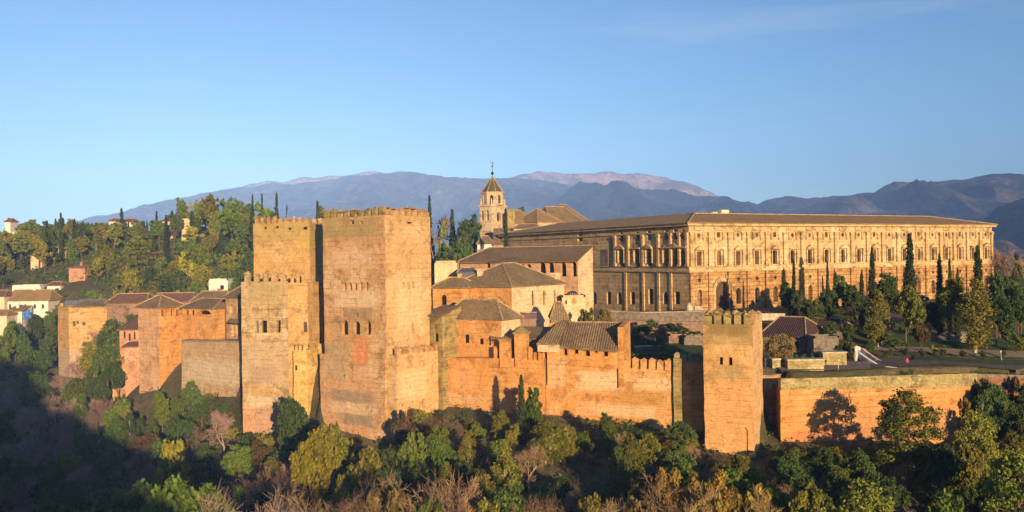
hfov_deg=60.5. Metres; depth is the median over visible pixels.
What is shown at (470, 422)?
poplar tree
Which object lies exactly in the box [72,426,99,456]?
broadleaf tree
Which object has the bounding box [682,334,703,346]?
garden shelter
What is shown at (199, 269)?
broadleaf tree
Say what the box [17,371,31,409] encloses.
poplar tree
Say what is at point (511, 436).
broadleaf tree
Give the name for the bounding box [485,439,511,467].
broadleaf tree
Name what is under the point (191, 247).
pine tree
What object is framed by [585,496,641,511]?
bare tree
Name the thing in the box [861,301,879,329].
broadleaf tree
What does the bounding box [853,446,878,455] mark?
shrub
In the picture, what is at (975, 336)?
poplar tree
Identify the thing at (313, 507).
bare tree
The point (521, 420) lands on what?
cypress tree
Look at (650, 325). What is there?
shrub
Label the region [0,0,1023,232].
sky
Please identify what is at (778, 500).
broadleaf tree
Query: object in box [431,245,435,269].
cypress tree
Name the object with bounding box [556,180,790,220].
rocky ridge
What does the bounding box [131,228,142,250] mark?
poplar tree
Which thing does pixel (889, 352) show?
shrub
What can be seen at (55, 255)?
broadleaf tree
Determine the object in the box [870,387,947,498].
tree
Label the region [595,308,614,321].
shrub
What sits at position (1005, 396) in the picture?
broadleaf tree
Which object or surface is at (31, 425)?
bare tree
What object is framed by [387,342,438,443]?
fore wall
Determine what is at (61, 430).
bare tree
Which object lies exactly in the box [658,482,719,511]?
bare tree
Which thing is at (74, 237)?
cypress tree
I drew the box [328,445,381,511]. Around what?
broadleaf tree
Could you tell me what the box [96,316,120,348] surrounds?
broadleaf tree
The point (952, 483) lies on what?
pine tree
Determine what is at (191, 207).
bare tree
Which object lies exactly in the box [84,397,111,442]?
bare tree
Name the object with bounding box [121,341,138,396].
pink outbuilding
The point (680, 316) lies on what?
retaining wall
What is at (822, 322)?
cross outbuilding
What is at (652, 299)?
window
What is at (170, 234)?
quarry house
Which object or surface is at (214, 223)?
broadleaf tree
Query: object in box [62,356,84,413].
bare tree
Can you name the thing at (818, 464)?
broadleaf tree
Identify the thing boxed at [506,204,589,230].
church
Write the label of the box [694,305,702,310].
stone block
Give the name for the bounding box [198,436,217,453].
shrub
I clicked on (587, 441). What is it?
broadleaf tree
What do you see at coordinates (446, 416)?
shrub
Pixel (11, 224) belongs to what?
hilltop house
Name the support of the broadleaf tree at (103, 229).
on the ground at (142, 403)
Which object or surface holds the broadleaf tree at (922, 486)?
on the ground at (142, 403)
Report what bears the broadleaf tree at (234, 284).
on the ground at (142, 403)
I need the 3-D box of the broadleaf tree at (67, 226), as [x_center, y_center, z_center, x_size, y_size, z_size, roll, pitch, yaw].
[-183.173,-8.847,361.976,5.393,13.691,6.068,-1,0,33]
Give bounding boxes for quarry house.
[160,218,179,239]
[182,218,189,240]
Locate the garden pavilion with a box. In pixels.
[665,332,683,342]
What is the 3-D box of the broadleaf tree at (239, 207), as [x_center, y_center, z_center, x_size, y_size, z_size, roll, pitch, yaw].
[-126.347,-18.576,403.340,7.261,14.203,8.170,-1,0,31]
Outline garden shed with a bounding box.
[112,343,119,400]
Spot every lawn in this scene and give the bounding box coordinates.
[631,342,701,355]
[852,326,873,334]
[879,331,1023,348]
[914,356,1023,365]
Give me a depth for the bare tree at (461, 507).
103.00 m
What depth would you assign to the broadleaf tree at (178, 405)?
177.71 m
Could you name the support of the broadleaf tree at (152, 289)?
on the ground at (142, 403)
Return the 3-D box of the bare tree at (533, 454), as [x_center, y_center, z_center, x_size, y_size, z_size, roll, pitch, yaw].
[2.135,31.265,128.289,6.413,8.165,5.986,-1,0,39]
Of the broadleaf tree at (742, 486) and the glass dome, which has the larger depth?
the glass dome
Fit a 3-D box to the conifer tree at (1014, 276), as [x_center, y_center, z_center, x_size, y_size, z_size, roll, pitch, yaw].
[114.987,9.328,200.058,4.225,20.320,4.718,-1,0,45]
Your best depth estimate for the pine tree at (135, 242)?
309.52 m
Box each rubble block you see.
[768,357,780,367]
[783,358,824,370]
[818,351,846,364]
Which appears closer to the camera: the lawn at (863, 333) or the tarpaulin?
the lawn at (863, 333)
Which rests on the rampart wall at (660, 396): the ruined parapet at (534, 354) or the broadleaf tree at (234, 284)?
the ruined parapet at (534, 354)
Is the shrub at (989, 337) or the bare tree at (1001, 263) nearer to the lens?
the shrub at (989, 337)
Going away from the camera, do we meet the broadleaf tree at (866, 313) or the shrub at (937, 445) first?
the shrub at (937, 445)
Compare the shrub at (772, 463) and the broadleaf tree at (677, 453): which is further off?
the shrub at (772, 463)
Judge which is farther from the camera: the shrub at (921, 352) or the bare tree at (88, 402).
the bare tree at (88, 402)
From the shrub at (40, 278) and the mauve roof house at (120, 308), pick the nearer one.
the mauve roof house at (120, 308)
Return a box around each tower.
[58,300,106,378]
[133,294,183,392]
[241,215,324,434]
[320,206,430,442]
[478,163,506,239]
[703,308,763,458]
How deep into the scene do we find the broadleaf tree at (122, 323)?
213.79 m
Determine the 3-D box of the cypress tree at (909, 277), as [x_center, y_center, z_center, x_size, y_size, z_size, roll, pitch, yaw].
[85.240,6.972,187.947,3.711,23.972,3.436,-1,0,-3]
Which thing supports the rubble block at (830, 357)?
on the forecourt
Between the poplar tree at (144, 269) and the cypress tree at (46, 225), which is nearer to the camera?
the poplar tree at (144, 269)
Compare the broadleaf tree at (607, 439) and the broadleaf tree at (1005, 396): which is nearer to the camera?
the broadleaf tree at (607, 439)
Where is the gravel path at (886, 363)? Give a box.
[870,360,1023,373]
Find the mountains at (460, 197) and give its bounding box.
[76,171,572,255]
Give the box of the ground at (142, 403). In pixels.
[0,229,1023,511]
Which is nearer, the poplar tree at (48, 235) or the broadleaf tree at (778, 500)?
the broadleaf tree at (778, 500)
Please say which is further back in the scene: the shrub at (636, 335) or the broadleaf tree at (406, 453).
the shrub at (636, 335)
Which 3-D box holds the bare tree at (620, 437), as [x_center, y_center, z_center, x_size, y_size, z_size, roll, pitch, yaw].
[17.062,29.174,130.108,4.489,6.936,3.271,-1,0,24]
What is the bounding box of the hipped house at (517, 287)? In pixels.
[466,262,567,326]
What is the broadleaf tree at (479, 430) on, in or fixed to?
on the ground at (142, 403)
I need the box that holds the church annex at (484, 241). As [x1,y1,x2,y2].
[476,235,493,248]
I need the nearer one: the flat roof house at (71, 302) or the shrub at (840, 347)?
the shrub at (840, 347)
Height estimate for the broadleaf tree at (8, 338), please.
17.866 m
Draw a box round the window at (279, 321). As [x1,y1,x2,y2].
[278,320,280,331]
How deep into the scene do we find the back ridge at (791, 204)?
5335.76 m
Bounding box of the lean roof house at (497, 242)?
[492,228,510,246]
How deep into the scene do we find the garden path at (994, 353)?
173.12 m
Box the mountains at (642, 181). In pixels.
[231,171,717,196]
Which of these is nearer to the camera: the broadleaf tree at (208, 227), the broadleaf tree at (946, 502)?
the broadleaf tree at (946, 502)
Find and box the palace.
[497,210,997,311]
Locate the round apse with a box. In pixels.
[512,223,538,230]
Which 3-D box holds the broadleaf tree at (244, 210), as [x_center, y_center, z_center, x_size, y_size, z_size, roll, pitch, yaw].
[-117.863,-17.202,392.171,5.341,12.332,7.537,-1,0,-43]
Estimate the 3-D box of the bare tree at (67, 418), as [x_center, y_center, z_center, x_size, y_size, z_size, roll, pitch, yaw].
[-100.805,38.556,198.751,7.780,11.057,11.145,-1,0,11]
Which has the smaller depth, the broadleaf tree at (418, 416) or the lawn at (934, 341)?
the broadleaf tree at (418, 416)
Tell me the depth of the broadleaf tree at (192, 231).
330.22 m
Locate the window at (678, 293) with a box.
[677,292,679,303]
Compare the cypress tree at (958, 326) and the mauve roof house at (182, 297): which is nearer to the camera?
the cypress tree at (958, 326)
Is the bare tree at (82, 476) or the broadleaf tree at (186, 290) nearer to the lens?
the bare tree at (82, 476)
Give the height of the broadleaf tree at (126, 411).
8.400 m
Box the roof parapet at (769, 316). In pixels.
[761,313,785,319]
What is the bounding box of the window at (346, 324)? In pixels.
[345,321,347,333]
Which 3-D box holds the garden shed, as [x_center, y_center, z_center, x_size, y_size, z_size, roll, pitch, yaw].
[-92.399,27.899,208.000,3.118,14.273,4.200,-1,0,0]
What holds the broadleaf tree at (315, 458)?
on the ground at (142, 403)
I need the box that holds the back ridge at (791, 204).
[758,192,868,213]
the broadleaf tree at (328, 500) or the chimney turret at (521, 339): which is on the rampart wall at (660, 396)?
the chimney turret at (521, 339)
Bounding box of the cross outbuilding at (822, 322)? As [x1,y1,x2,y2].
[813,317,855,338]
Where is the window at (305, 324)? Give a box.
[303,322,306,331]
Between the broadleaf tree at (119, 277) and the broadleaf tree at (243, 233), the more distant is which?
the broadleaf tree at (243, 233)
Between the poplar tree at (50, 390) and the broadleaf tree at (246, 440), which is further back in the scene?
the poplar tree at (50, 390)
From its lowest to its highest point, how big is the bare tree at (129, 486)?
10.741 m
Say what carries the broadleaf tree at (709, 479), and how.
on the ground at (142, 403)
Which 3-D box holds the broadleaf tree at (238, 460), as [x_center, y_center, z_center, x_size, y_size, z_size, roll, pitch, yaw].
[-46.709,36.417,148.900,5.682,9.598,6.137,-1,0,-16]
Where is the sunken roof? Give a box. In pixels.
[490,326,561,356]
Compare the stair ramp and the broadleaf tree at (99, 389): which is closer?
the stair ramp
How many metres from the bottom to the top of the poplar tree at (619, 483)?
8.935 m
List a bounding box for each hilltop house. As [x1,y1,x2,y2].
[3,218,18,231]
[108,218,119,225]
[124,218,139,226]
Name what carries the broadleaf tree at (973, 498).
on the ground at (142, 403)
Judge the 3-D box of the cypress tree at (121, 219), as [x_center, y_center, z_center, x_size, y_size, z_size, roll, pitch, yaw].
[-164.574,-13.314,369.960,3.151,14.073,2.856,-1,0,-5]
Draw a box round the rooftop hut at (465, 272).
[456,267,476,277]
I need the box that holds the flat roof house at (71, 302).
[64,299,108,305]
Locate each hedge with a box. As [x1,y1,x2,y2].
[631,351,702,359]
[632,338,666,346]
[659,344,681,350]
[789,353,818,357]
[799,314,913,333]
[822,310,863,318]
[897,370,1023,374]
[935,345,1017,348]
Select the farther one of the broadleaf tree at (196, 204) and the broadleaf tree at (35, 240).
the broadleaf tree at (196, 204)
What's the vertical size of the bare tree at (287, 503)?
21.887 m
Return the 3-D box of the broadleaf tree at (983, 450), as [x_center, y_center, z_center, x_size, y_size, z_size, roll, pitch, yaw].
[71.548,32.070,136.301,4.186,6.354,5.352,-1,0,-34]
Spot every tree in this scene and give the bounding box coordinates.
[0,230,14,248]
[0,240,11,259]
[0,251,15,274]
[0,261,4,269]
[0,277,12,287]
[0,324,17,378]
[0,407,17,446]
[0,456,12,480]
[0,474,11,498]
[3,319,25,362]
[10,402,49,439]
[10,407,47,447]
[11,230,32,258]
[11,438,53,466]
[15,331,38,370]
[16,221,41,247]
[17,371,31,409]
[18,256,31,268]
[25,219,40,234]
[25,315,45,349]
[25,387,44,414]
[27,371,51,407]
[31,233,49,269]
[32,394,64,425]
[33,326,57,374]
[34,224,57,235]
[36,402,84,435]
[38,240,56,272]
[39,228,49,249]
[42,310,56,333]
[42,386,61,423]
[43,252,62,263]
[44,228,56,251]
[45,221,49,238]
[45,431,81,462]
[47,378,62,395]
[49,219,58,230]
[50,230,58,249]
[51,237,70,251]
[51,375,62,390]
[51,419,81,447]
[55,230,74,245]
[55,375,85,393]
[56,450,82,481]
[58,221,63,262]
[60,378,88,419]
[60,464,100,508]
[61,394,104,424]
[62,218,72,235]
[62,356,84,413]
[64,238,79,262]
[68,395,95,445]
[69,235,90,259]
[69,393,94,411]
[72,219,76,239]
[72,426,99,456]
[73,222,90,252]
[75,400,115,430]
[78,341,101,382]
[79,329,102,353]
[82,485,117,509]
[83,255,103,284]
[83,365,101,408]
[83,442,126,484]
[83,490,110,511]
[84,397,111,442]
[85,377,111,408]
[86,290,104,298]
[86,478,152,511]
[89,229,102,270]
[90,223,108,241]
[91,338,123,405]
[92,238,108,265]
[95,447,127,488]
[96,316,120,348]
[98,247,124,259]
[99,245,113,277]
[100,322,124,385]
[101,360,127,400]
[102,223,124,247]
[102,398,132,425]
[103,253,122,285]
[103,416,127,450]
[108,257,139,286]
[109,288,123,298]
[111,265,141,292]
[116,314,137,331]
[117,408,135,438]
[118,412,142,468]
[119,208,124,226]
[119,222,129,246]
[119,480,152,504]
[121,235,149,262]
[122,268,142,292]
[127,225,148,237]
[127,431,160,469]
[128,416,147,434]
[129,443,156,484]
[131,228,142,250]
[131,285,145,292]
[140,249,170,259]
[140,260,156,290]
[140,472,236,511]
[143,239,152,259]
[144,419,161,438]
[145,281,165,294]
[146,259,154,287]
[149,221,170,247]
[150,236,157,264]
[150,437,180,467]
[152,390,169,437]
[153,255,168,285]
[154,273,171,289]
[158,275,162,292]
[163,215,168,254]
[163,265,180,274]
[164,249,172,268]
[164,269,190,291]
[164,416,198,449]
[165,277,171,291]
[166,254,182,273]
[168,213,184,243]
[169,396,186,418]
[172,233,196,259]
[174,444,193,479]
[176,197,196,222]
[177,252,196,278]
[181,287,196,292]
[181,380,204,407]
[181,425,211,479]
[183,243,202,265]
[185,225,205,243]
[185,398,216,426]
[187,201,193,211]
[187,282,207,293]
[187,464,209,487]
[187,483,205,490]
[188,211,196,237]
[189,208,204,233]
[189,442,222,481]
[190,273,206,288]
[192,263,206,291]
[193,199,201,210]
[194,218,201,237]
[196,243,216,267]
[196,477,307,511]
[198,205,204,231]
[200,193,220,233]
[201,234,217,250]
[201,260,214,272]
[203,411,239,458]
[205,268,212,286]
[207,199,225,233]
[207,211,222,245]
[209,229,218,254]
[211,267,232,277]
[211,268,223,278]
[216,196,238,238]
[216,252,229,269]
[217,231,224,256]
[217,253,241,271]
[219,444,253,485]
[219,476,257,509]
[220,272,240,291]
[221,482,247,511]
[225,216,246,231]
[226,237,247,256]
[227,501,244,511]
[229,214,254,243]
[231,251,243,275]
[232,259,253,284]
[233,200,245,213]
[233,223,251,251]
[237,250,253,281]
[240,433,256,452]
[242,205,254,215]
[246,203,251,227]
[246,465,286,503]
[249,491,274,511]
[250,194,254,251]
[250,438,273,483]
[253,201,274,221]
[255,489,325,511]
[261,193,263,216]
[263,456,289,487]
[269,473,308,508]
[269,496,298,511]
[274,192,279,218]
[276,396,309,452]
[276,462,304,504]
[289,426,344,511]
[292,493,351,511]
[298,502,322,511]
[302,478,332,505]
[315,201,319,222]
[319,204,323,218]
[320,422,355,474]
[323,473,386,511]
[323,494,333,511]
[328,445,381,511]
[356,455,379,469]
[357,468,465,511]
[369,443,409,504]
[396,431,428,490]
[405,461,437,499]
[412,408,434,441]
[414,495,444,511]
[415,486,446,508]
[416,469,481,511]
[417,416,447,435]
[420,425,451,483]
[425,433,460,474]
[428,195,433,280]
[430,215,450,276]
[430,413,465,447]
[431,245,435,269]
[436,243,457,260]
[436,461,457,511]
[437,220,448,260]
[445,219,478,268]
[449,209,455,244]
[455,430,480,474]
[455,461,482,498]
[457,238,473,266]
[458,214,481,256]
[464,418,475,441]
[469,422,486,449]
[470,474,495,511]
[477,496,501,511]
[478,455,500,486]
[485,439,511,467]
[490,409,510,438]
[490,444,523,491]
[492,481,533,511]
[493,466,526,494]
[494,423,503,443]
[503,208,508,246]
[504,423,518,454]
[508,489,569,511]
[515,374,528,444]
[516,442,550,491]
[526,419,562,463]
[527,486,555,511]
[530,422,542,439]
[538,425,571,464]
[541,475,573,504]
[542,498,561,511]
[554,425,570,461]
[562,427,580,461]
[574,431,601,459]
[577,491,603,511]
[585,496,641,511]
[598,412,617,458]
[601,429,615,462]
[601,445,633,501]
[611,431,636,466]
[619,471,688,511]
[622,427,657,441]
[622,432,652,479]
[623,475,650,511]
[637,433,664,478]
[640,485,658,510]
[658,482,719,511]
[660,439,697,471]
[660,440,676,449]
[663,420,698,444]
[666,462,691,489]
[677,435,699,450]
[680,469,701,494]
[685,446,701,457]
[699,477,725,495]
[711,468,734,511]
[715,453,751,472]
[721,469,754,496]
[724,467,736,476]
[743,467,766,486]
[743,483,784,511]
[756,487,791,511]
[763,333,796,363]
[764,467,793,492]
[775,455,803,497]
[778,282,793,315]
[778,500,826,511]
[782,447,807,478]
[788,473,831,511]
[788,482,826,511]
[790,290,812,315]
[791,257,797,315]
[800,448,834,488]
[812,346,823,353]
[818,289,839,313]
[820,321,837,333]
[823,464,850,506]
[825,261,830,318]
[825,478,895,511]
[826,446,841,472]
[832,274,852,319]
[837,502,859,508]
[838,450,876,502]
[845,284,867,331]
[849,447,882,496]
[858,270,866,330]
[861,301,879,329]
[863,289,890,346]
[864,474,911,511]
[867,247,876,321]
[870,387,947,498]
[877,272,898,330]
[885,445,901,474]
[892,285,926,341]
[902,233,919,334]
[912,322,930,348]
[913,471,966,510]
[916,293,946,338]
[922,443,959,499]
[925,488,967,511]
[934,253,945,334]
[935,276,964,343]
[946,258,953,330]
[949,438,986,511]
[949,449,982,485]
[951,410,1000,480]
[953,268,962,338]
[954,278,997,351]
[957,481,985,511]
[964,408,997,443]
[968,247,1023,316]
[969,443,991,455]
[971,245,986,326]
[971,382,1006,435]
[972,377,1006,417]
[978,442,1005,469]
[978,446,1023,511]
[981,499,1007,511]
[983,470,1014,511]
[985,271,1016,337]
[985,294,1015,344]
[985,470,1022,510]
[992,400,1023,451]
[996,432,1023,455]
[999,386,1019,429]
[1007,384,1023,455]
[1008,253,1023,332]
[1009,285,1023,334]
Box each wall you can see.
[181,339,241,396]
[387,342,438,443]
[448,352,704,435]
[594,307,705,321]
[613,319,704,333]
[633,345,662,351]
[762,373,781,423]
[775,372,977,446]
[977,373,1023,439]
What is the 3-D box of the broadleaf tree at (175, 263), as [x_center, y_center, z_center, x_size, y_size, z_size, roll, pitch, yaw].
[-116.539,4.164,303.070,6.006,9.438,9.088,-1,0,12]
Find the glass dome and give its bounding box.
[566,291,578,294]
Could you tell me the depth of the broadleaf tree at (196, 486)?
143.92 m
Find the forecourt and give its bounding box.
[777,361,869,376]
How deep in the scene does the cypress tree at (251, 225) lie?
309.73 m
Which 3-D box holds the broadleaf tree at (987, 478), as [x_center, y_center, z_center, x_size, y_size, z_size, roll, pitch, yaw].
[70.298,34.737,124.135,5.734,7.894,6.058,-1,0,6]
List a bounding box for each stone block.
[686,303,692,310]
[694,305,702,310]
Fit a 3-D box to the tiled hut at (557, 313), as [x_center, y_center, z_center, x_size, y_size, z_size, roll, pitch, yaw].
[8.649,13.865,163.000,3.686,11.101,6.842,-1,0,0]
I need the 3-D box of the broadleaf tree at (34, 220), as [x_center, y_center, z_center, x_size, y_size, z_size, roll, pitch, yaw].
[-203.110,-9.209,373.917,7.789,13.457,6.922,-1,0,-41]
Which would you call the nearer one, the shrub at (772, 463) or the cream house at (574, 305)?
the shrub at (772, 463)
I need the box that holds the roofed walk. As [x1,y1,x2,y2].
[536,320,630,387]
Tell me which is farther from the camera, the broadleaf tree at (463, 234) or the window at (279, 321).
the broadleaf tree at (463, 234)
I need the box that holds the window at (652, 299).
[651,289,653,303]
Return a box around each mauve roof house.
[104,291,153,330]
[153,290,197,339]
[189,288,228,301]
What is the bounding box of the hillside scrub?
[0,226,252,378]
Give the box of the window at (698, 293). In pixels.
[697,290,699,305]
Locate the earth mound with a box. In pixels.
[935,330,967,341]
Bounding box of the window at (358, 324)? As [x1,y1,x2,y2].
[356,322,359,333]
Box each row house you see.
[0,290,12,308]
[0,309,17,350]
[7,289,61,317]
[9,303,31,331]
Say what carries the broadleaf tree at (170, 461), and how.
on the ground at (142, 403)
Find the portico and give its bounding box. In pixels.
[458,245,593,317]
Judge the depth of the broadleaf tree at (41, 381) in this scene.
222.04 m
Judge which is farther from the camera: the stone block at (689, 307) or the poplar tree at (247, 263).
the poplar tree at (247, 263)
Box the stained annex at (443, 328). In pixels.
[427,305,460,409]
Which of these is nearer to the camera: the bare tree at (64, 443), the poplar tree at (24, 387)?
the bare tree at (64, 443)
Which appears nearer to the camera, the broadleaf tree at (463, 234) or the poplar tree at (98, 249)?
the broadleaf tree at (463, 234)
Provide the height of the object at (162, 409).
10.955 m
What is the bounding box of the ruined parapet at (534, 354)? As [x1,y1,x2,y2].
[494,346,546,360]
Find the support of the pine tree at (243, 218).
on the ground at (142, 403)
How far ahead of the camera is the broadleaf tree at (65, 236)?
340.85 m
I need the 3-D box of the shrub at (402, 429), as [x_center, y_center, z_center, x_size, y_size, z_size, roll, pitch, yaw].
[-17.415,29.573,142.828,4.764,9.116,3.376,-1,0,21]
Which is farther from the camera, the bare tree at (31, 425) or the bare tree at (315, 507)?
the bare tree at (31, 425)
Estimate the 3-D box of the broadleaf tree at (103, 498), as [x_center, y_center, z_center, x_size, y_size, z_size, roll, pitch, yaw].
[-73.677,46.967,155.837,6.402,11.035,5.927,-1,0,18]
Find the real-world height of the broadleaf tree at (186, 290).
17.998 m
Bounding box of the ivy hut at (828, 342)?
[807,334,838,355]
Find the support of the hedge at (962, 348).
on the ground at (142, 403)
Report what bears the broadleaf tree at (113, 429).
on the ground at (142, 403)
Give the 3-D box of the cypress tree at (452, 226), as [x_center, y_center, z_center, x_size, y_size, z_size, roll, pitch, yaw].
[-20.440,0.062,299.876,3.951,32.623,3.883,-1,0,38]
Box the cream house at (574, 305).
[561,294,584,320]
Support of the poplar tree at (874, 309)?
on the ground at (142, 403)
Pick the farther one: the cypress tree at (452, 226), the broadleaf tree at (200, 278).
the cypress tree at (452, 226)
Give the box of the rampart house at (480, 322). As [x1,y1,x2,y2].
[455,298,524,357]
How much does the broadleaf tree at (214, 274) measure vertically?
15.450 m
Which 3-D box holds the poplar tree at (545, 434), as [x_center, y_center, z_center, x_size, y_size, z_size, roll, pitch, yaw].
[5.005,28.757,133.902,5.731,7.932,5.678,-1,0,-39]
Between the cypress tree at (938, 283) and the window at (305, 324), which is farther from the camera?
the cypress tree at (938, 283)
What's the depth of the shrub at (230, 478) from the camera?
151.32 m
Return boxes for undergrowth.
[0,382,1023,511]
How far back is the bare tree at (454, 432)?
141.84 m
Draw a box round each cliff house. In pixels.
[28,252,49,269]
[57,246,72,257]
[66,262,92,281]
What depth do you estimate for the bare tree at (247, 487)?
141.22 m
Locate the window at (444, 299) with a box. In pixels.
[442,295,446,304]
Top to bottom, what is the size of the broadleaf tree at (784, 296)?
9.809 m
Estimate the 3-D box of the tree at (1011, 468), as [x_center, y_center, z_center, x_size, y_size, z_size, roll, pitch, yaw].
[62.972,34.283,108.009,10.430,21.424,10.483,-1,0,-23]
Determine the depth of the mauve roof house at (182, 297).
224.56 m
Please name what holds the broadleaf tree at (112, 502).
on the ground at (142, 403)
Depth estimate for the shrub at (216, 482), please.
152.33 m
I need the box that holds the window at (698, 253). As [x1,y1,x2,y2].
[697,252,699,265]
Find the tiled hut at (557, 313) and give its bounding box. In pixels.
[548,301,568,322]
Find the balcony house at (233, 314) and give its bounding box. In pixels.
[222,286,241,339]
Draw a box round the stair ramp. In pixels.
[853,346,880,363]
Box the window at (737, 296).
[736,289,738,303]
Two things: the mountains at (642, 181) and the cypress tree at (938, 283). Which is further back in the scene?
the mountains at (642, 181)
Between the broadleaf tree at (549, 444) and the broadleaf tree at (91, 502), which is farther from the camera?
the broadleaf tree at (91, 502)
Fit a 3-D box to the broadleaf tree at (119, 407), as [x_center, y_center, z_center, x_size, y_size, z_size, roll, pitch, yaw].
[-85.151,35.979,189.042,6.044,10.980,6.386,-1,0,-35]
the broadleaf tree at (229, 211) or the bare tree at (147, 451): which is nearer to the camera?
the bare tree at (147, 451)
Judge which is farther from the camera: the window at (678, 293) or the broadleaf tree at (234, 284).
the broadleaf tree at (234, 284)
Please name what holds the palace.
on the ground at (142, 403)
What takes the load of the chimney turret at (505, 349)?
on the rampart wall at (660, 396)
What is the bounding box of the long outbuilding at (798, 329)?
[762,316,821,352]
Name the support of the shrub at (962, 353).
on the ground at (142, 403)
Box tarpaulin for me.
[22,311,31,322]
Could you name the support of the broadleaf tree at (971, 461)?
on the ground at (142, 403)
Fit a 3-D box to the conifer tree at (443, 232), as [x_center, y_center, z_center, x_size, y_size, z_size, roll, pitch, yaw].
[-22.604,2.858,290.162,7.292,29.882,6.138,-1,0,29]
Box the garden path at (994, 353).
[874,345,1023,356]
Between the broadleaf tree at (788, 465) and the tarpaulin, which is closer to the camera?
the broadleaf tree at (788, 465)
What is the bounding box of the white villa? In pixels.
[208,278,232,289]
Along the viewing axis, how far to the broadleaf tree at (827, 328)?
173.42 m
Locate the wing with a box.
[431,274,474,308]
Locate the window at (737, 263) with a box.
[736,251,738,264]
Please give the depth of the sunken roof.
155.16 m
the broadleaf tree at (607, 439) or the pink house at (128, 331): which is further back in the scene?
the pink house at (128, 331)
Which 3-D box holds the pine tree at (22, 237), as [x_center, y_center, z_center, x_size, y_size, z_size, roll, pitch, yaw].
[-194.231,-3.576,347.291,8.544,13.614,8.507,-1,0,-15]
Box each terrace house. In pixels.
[12,284,45,290]
[45,281,65,289]
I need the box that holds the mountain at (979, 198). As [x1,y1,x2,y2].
[791,173,1023,256]
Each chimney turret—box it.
[476,268,484,275]
[498,337,513,366]
[513,326,530,366]
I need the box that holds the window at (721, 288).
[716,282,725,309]
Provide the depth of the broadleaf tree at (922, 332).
167.67 m
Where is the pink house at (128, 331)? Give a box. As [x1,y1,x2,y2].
[116,317,138,396]
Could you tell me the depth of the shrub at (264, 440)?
155.97 m
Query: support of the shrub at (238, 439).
on the ground at (142, 403)
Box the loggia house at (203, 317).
[179,297,225,339]
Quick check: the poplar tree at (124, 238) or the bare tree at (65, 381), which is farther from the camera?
the poplar tree at (124, 238)
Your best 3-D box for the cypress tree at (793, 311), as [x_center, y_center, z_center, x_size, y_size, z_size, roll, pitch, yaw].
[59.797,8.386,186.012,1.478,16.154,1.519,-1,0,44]
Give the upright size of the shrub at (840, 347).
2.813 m
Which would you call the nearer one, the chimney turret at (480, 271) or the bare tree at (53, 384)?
the chimney turret at (480, 271)
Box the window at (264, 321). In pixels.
[263,320,266,331]
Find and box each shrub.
[15,262,26,267]
[30,276,44,282]
[55,270,68,276]
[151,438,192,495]
[189,434,200,446]
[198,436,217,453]
[202,426,215,437]
[203,393,213,399]
[205,477,223,489]
[219,402,230,411]
[220,411,235,420]
[220,427,240,438]
[224,470,237,482]
[235,434,254,443]
[256,434,268,446]
[266,434,277,444]
[271,450,289,465]
[274,443,288,450]
[307,425,316,435]
[366,483,414,511]
[390,410,419,460]
[439,410,457,426]
[524,387,542,428]
[577,307,594,320]
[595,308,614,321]
[623,494,656,511]
[630,331,640,347]
[632,319,658,337]
[648,338,663,346]
[654,467,687,511]
[663,323,688,333]
[679,476,713,510]
[687,331,700,334]
[691,490,725,511]
[727,482,771,511]
[765,453,781,471]
[768,448,787,459]
[801,449,814,460]
[804,298,826,322]
[806,447,817,455]
[836,344,847,351]
[836,445,850,462]
[839,321,854,344]
[846,342,854,357]
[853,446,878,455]
[860,340,877,352]
[882,333,909,350]
[883,349,893,357]
[902,349,908,357]
[918,348,926,356]
[929,345,939,354]
[931,443,943,448]
[939,349,946,356]
[958,398,985,430]
[959,350,966,356]
[978,350,986,358]
[980,331,992,346]
[994,375,1023,435]
[998,324,1015,342]
[999,350,1006,358]
[1008,333,1023,352]
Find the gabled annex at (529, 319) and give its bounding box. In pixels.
[520,312,536,325]
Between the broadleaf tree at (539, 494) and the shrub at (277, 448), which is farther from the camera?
the shrub at (277, 448)
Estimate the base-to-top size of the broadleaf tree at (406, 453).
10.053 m
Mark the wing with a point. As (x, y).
(452, 290)
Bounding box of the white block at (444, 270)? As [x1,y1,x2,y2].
[434,261,459,283]
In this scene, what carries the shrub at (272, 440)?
on the ground at (142, 403)
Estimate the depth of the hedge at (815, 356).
153.76 m
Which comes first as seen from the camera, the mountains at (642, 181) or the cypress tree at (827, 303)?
the cypress tree at (827, 303)
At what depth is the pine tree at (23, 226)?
368.00 m
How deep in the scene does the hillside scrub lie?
321.70 m
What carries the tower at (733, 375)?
on the ground at (142, 403)
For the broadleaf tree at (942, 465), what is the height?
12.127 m
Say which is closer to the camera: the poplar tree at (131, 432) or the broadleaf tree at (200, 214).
the poplar tree at (131, 432)
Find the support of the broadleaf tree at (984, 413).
on the ground at (142, 403)
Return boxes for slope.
[981,198,1023,249]
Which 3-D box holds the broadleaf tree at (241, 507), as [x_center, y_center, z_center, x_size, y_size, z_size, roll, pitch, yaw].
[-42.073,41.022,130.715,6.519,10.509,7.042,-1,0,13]
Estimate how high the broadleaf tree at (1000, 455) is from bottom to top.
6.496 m

